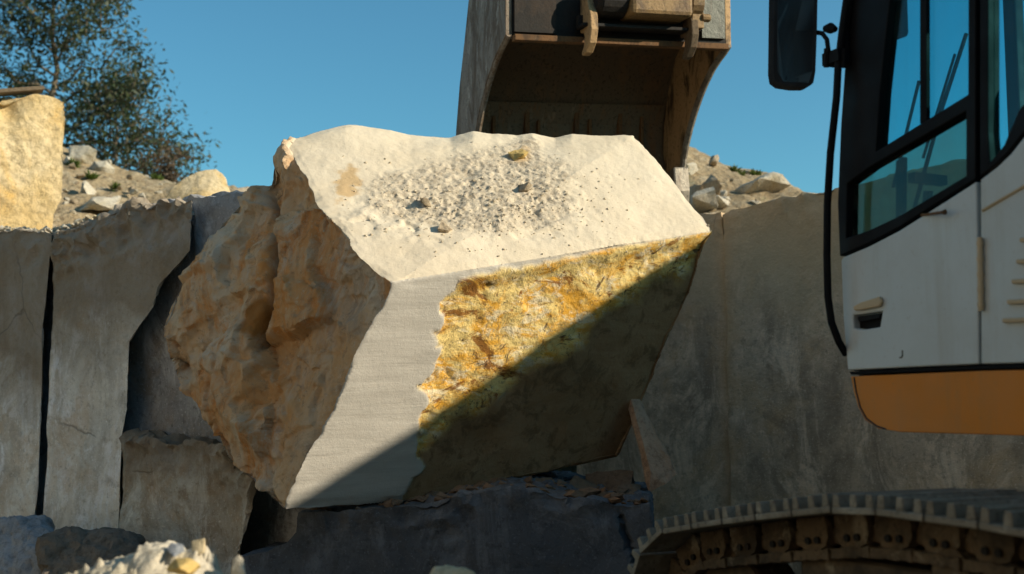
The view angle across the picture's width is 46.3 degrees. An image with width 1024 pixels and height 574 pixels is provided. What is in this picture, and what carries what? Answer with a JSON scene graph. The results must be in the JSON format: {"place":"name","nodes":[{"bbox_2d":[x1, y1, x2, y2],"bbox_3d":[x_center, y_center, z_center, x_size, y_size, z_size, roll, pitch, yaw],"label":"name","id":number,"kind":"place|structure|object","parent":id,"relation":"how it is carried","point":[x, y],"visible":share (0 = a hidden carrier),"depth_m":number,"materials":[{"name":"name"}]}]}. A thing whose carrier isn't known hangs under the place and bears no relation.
{"place":"outdoors","nodes":[
{"label":"outdoors","id":0,"kind":"place"},
{"bbox_2d":[193,192,242,255],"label":"quarry wall","id":1,"kind":"structure","parent":0,"point":[213,214],"depth_m":8.17,"materials":[{"name":"grey stone"}]},
{"bbox_2d":[52,146,814,229],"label":"hillside","id":2,"kind":"structure","parent":0,"point":[723,174],"depth_m":14.36,"materials":[{"name":"beige stone"}]},
{"bbox_2d":[64,156,74,163],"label":"rock","id":3,"kind":"object","parent":2,"relation":"on","point":[66,160],"visible":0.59,"depth_m":15.30,"materials":[{"name":"stone"}]},
{"bbox_2d":[68,162,75,169],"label":"rock","id":4,"kind":"object","parent":2,"relation":"on","point":[72,165],"visible":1,"depth_m":15.06,"materials":[{"name":"beige stone"}]},
{"bbox_2d":[63,157,82,167],"bbox_3d":[-5.575,-1.567,15.228,0.242,0.216,0.257,3,-6,-28],"label":"weed tuft","id":5,"kind":"object","parent":2,"relation":"on","point":[76,163],"visible":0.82,"depth_m":15.21,"materials":[{"name":"green plant"}]},
{"bbox_2d":[69,199,77,204],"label":"rock","id":6,"kind":"object","parent":2,"relation":"on","point":[74,201],"visible":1,"depth_m":13.62,"materials":[{"name":"beige stone"}]},
{"bbox_2d":[76,173,84,177],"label":"rock","id":7,"kind":"object","parent":2,"relation":"on","point":[81,175],"visible":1,"depth_m":14.78,"materials":[{"name":"beige stone"}]},
{"bbox_2d":[68,145,96,164],"bbox_3d":[-5.671,-1.720,15.866,0.416,0.258,0.239,-2,-21,9],"label":"rock","id":8,"kind":"object","parent":2,"relation":"on","point":[83,154],"visible":0.84,"depth_m":15.80,"materials":[{"name":"stone"}]},
{"bbox_2d":[80,181,95,194],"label":"rock","id":9,"kind":"object","parent":2,"relation":"on","point":[86,187],"visible":0.84,"depth_m":14.14,"materials":[{"name":"stone"}]},
{"bbox_2d":[84,170,100,178],"bbox_3d":[-5.228,-1.379,14.897,0.237,0.172,0.231,2,-6,-23],"label":"weed tuft","id":10,"kind":"object","parent":2,"relation":"on","point":[92,176],"visible":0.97,"depth_m":14.87,"materials":[{"name":"green plant"}]},
{"bbox_2d":[79,196,120,210],"bbox_3d":[-4.658,-0.931,13.539,0.497,0.191,0.413,-3,12,17],"label":"rock","id":11,"kind":"object","parent":2,"relation":"on","point":[99,203],"visible":0.91,"depth_m":13.39,"materials":[{"name":"stone"}]},
{"bbox_2d":[89,160,114,173],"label":"rock","id":12,"kind":"object","parent":2,"relation":"on","point":[105,166],"visible":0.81,"depth_m":15.34,"materials":[{"name":"stone"}]},
{"bbox_2d":[0,0,221,181],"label":"tree","id":13,"kind":"object","parent":2,"relation":"on","point":[85,29],"visible":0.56,"depth_m":21.32,"materials":[{"name":"green plant"}]},
{"bbox_2d":[109,181,123,191],"bbox_3d":[-4.863,-1.229,14.687,0.194,0.159,0.172,0,-6,0],"label":"weed tuft","id":14,"kind":"object","parent":2,"relation":"on","point":[113,186],"visible":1,"depth_m":14.66,"materials":[{"name":"green plant"}]},
{"bbox_2d":[129,189,137,195],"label":"rock","id":15,"kind":"object","parent":2,"relation":"on","point":[132,192],"visible":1,"depth_m":14.57,"materials":[{"name":"stone"}]},
{"bbox_2d":[60,41,227,184],"bbox_3d":[-6.467,-2.578,20.311,3.324,3.047,2.350,0,-6,0],"label":"tree","id":16,"kind":"object","parent":2,"relation":"on","point":[111,113],"visible":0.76,"depth_m":20.28,"materials":[{"name":"green plant"}]},
{"bbox_2d":[149,172,163,180],"bbox_3d":[-4.845,-1.484,16.318,0.226,0.155,0.246,0,-6,0],"label":"weed tuft","id":17,"kind":"object","parent":2,"relation":"on","point":[156,177],"visible":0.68,"depth_m":16.29,"materials":[{"name":"green plant"}]},
{"bbox_2d":[134,131,194,182],"bbox_3d":[-5.484,-1.891,18.870,1.032,1.194,0.824,0,-6,0],"label":"shrub","id":18,"kind":"object","parent":2,"relation":"on","point":[167,173],"visible":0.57,"depth_m":18.81,"materials":[{"name":"green plant"}]},
{"bbox_2d":[165,169,229,198],"bbox_3d":[-3.166,-1.007,12.183,0.681,0.536,1.199,1,-6,-11],"label":"rock","id":19,"kind":"object","parent":2,"relation":"on","point":[207,182],"visible":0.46,"depth_m":11.86,"materials":[{"name":"beige stone"}]},
{"bbox_2d":[233,186,248,191],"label":"rock","id":20,"kind":"object","parent":2,"relation":"on","point":[242,189],"visible":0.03,"depth_m":14.44,"materials":[{"name":"beige stone"}]},
{"bbox_2d":[686,162,697,175],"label":"rock","id":21,"kind":"object","parent":2,"relation":"on","point":[692,167],"visible":0.69,"depth_m":13.64,"materials":[{"name":"stone"}]},
{"bbox_2d":[689,184,703,202],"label":"rock","id":22,"kind":"object","parent":2,"relation":"on","point":[693,188],"visible":0.15,"depth_m":12.48,"materials":[{"name":"beige stone"}]},
{"bbox_2d":[690,187,717,211],"bbox_3d":[1.965,-0.866,12.343,0.259,0.217,0.474,-6,-13,1],"label":"rock","id":23,"kind":"object","parent":2,"relation":"on","point":[703,200],"visible":0.98,"depth_m":12.16,"materials":[{"name":"stone"}]},
{"bbox_2d":[702,174,722,194],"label":"rock","id":24,"kind":"object","parent":2,"relation":"on","point":[711,181],"visible":0.66,"depth_m":12.91,"materials":[{"name":"beige stone"}]},
{"bbox_2d":[709,155,718,165],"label":"rock","id":25,"kind":"object","parent":2,"relation":"on","point":[714,160],"visible":0.98,"depth_m":14.55,"materials":[{"name":"beige stone"}]},
{"bbox_2d":[716,195,729,209],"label":"rock","id":26,"kind":"object","parent":2,"relation":"on","point":[722,202],"visible":0.81,"depth_m":12.29,"materials":[{"name":"stone"}]},
{"bbox_2d":[720,190,726,195],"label":"rock","id":27,"kind":"object","parent":2,"relation":"on","point":[723,192],"visible":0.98,"depth_m":12.82,"materials":[{"name":"stone"}]},
{"bbox_2d":[727,165,742,171],"bbox_3d":[2.811,-1.490,15.114,0.194,0.166,0.224,0,-6,0],"label":"weed tuft","id":28,"kind":"object","parent":2,"relation":"on","point":[733,168],"visible":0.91,"depth_m":15.09,"materials":[{"name":"green plant"}]},
{"bbox_2d":[738,169,745,175],"bbox_3d":[2.801,-1.379,14.597,0.159,0.128,0.170,2,-6,-19],"label":"weed tuft","id":29,"kind":"object","parent":2,"relation":"on","point":[743,173],"visible":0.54,"depth_m":14.57,"materials":[{"name":"green plant"}]},
{"bbox_2d":[748,169,762,174],"bbox_3d":[3.026,-1.400,14.902,0.199,0.174,0.233,0,-6,0],"label":"weed tuft","id":30,"kind":"object","parent":2,"relation":"on","point":[753,172],"visible":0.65,"depth_m":14.88,"materials":[{"name":"green plant"}]},
{"bbox_2d":[734,172,790,193],"bbox_3d":[2.777,-1.111,13.259,0.538,0.207,0.447,4,-27,-23],"label":"rock","id":31,"kind":"object","parent":2,"relation":"on","point":[772,182],"visible":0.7,"depth_m":13.14,"materials":[{"name":"stone"}]},
{"bbox_2d":[0,0,1023,192],"label":"sky","id":32,"kind":"structure","parent":0,"point":[262,73],"materials":[{"name":"blue"}]},
{"bbox_2d":[555,465,576,472],"bbox_3d":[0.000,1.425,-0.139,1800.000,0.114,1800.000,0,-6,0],"label":"quarry floor","id":33,"kind":"structure","parent":0,"point":[572,468],"depth_m":26.07,"materials":[{"name":"grey stone"}]},
{"bbox_2d":[0,227,52,516],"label":"quarry wall","id":34,"kind":"structure","parent":33,"relation":"on","point":[25,260],"depth_m":9.06,"materials":[{"name":"stone"}]},
{"bbox_2d":[0,94,64,229],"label":"stone block","id":35,"kind":"object","parent":34,"relation":"on","point":[31,145],"depth_m":11.20,"materials":[{"name":"beige stone"}]},
{"bbox_2d":[0,86,43,95],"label":"plank","id":36,"kind":"object","parent":35,"relation":"on","point":[21,91],"visible":1,"depth_m":11.18,"materials":[{"name":"brown wood"}]},
{"bbox_2d":[0,515,54,573],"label":"rock","id":37,"kind":"object","parent":33,"relation":"on","point":[19,534],"visible":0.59,"depth_m":7.35,"materials":[{"name":"grey stone"}]},
{"bbox_2d":[35,526,145,573],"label":"rock","id":38,"kind":"object","parent":33,"relation":"on","point":[67,549],"visible":0.77,"depth_m":7.06,"materials":[{"name":"grey stone"}]},
{"bbox_2d":[43,196,194,529],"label":"quarry wall","id":39,"kind":"structure","parent":33,"relation":"on","point":[113,269],"depth_m":8.52,"materials":[{"name":"stone"}]},
{"bbox_2d":[0,208,116,233],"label":"rim rubble","id":40,"kind":"object","parent":39,"relation":"on","point":[77,222],"visible":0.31,"depth_m":9.14,"materials":[{"name":"gravel"}]},
{"bbox_2d":[66,540,222,573],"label":"rubble heap","id":41,"kind":"object","parent":33,"relation":"on","point":[152,558],"visible":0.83,"depth_m":3.88,"materials":[{"name":"stone"}]},
{"bbox_2d":[167,543,183,556],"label":"stone","id":42,"kind":"object","parent":41,"relation":"on","point":[174,549],"visible":1,"depth_m":3.87,"materials":[{"name":"white stone"}]},
{"bbox_2d":[166,558,200,573],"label":"stone","id":43,"kind":"object","parent":41,"relation":"on","point":[184,566],"visible":1,"depth_m":3.65,"materials":[{"name":"yellow stone"}]},
{"bbox_2d":[191,538,205,553],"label":"stone","id":44,"kind":"object","parent":41,"relation":"on","point":[199,546],"visible":1,"depth_m":3.92,"materials":[{"name":"beige stone"}]},
{"bbox_2d":[231,555,245,573],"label":"stone","id":45,"kind":"object","parent":41,"relation":"on","point":[238,567],"visible":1,"depth_m":3.83,"materials":[{"name":"stone"}]},
{"bbox_2d":[36,190,309,554],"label":"quarry wall","id":46,"kind":"structure","parent":33,"relation":"on","point":[157,399],"depth_m":8.45,"materials":[{"name":"stone"}]},
{"bbox_2d":[118,427,255,573],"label":"stone block","id":47,"kind":"structure","parent":33,"relation":"on","point":[184,490],"depth_m":7.72,"materials":[{"name":"stone"}]},
{"bbox_2d":[240,470,654,573],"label":"stone ledge","id":48,"kind":"object","parent":33,"relation":"on","point":[517,526],"visible":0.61,"depth_m":6.73,"materials":[{"name":"grey stone"}]},
{"bbox_2d":[164,125,711,508],"bbox_3d":[-0.603,0.134,7.858,3.017,2.424,2.331,3,-6,-27],"label":"boulder","id":49,"kind":"object","parent":48,"relation":"on","point":[332,364],"visible":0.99,"depth_m":7.19,"materials":[{"name":"stone"}]},
{"bbox_2d":[420,197,430,206],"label":"loose stone","id":50,"kind":"object","parent":49,"relation":"on","point":[425,201],"visible":1,"depth_m":7.19,"materials":[{"name":"beige stone"}]},
{"bbox_2d":[438,222,451,232],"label":"loose stone","id":51,"kind":"object","parent":49,"relation":"on","point":[443,227],"visible":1,"depth_m":6.98,"materials":[{"name":"beige stone"}]},
{"bbox_2d":[270,146,708,264],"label":"gravel","id":52,"kind":"structure","parent":49,"relation":"on","point":[385,231],"depth_m":7.30,"materials":[{"name":"beige gravel"}]},
{"bbox_2d":[508,149,527,160],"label":"loose stone","id":53,"kind":"object","parent":49,"relation":"on","point":[515,155],"visible":1,"depth_m":7.77,"materials":[{"name":"beige stone"}]},
{"bbox_2d":[518,182,531,191],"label":"loose stone","id":54,"kind":"object","parent":49,"relation":"on","point":[525,187],"visible":1,"depth_m":7.45,"materials":[{"name":"beige stone"}]},
{"bbox_2d":[309,476,648,510],"bbox_3d":[-0.168,1.234,7.133,1.980,0.219,0.801,-1,-6,9],"label":"crushed stone","id":55,"kind":"object","parent":48,"relation":"on","point":[615,496],"visible":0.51,"depth_m":6.89,"materials":[{"name":"grey gravel"}]},
{"bbox_2d":[535,477,555,483],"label":"rock","id":56,"kind":"object","parent":48,"relation":"on","point":[542,479],"visible":0.29,"depth_m":7.38,"materials":[{"name":"grey stone"}]},
{"bbox_2d":[569,475,599,488],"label":"rock","id":57,"kind":"object","parent":48,"relation":"on","point":[576,481],"visible":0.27,"depth_m":7.47,"materials":[{"name":"grey stone"}]},
{"bbox_2d":[585,470,634,489],"bbox_3d":[0.634,1.268,7.636,0.327,0.214,0.277,-2,-6,20],"label":"rock","id":58,"kind":"object","parent":48,"relation":"on","point":[608,480],"visible":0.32,"depth_m":7.56,"materials":[{"name":"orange stone"}]},
{"bbox_2d":[628,399,676,491],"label":"stone slab","id":59,"kind":"structure","parent":48,"relation":"on","point":[658,468],"depth_m":7.52,"materials":[{"name":"grey stone"}]},
{"bbox_2d":[430,565,475,573],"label":"stone","id":60,"kind":"object","parent":33,"relation":"on","point":[447,569],"visible":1,"depth_m":3.84,"materials":[{"name":"beige stone"}]},
{"bbox_2d":[577,212,730,527],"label":"quarry wall","id":61,"kind":"structure","parent":33,"relation":"on","point":[685,401],"depth_m":10.19,"materials":[{"name":"grey stone"}]},
{"bbox_2d":[456,0,1023,573],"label":"excavator","id":62,"kind":"object","parent":33,"relation":"on","point":[936,346],"visible":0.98,"depth_m":4.78,"materials":[{"name":"white metal"}]},
{"bbox_2d":[722,159,1023,573],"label":"quarry wall","id":63,"kind":"structure","parent":33,"relation":"on","point":[799,425],"depth_m":9.51,"materials":[{"name":"grey stone"}]}
]}

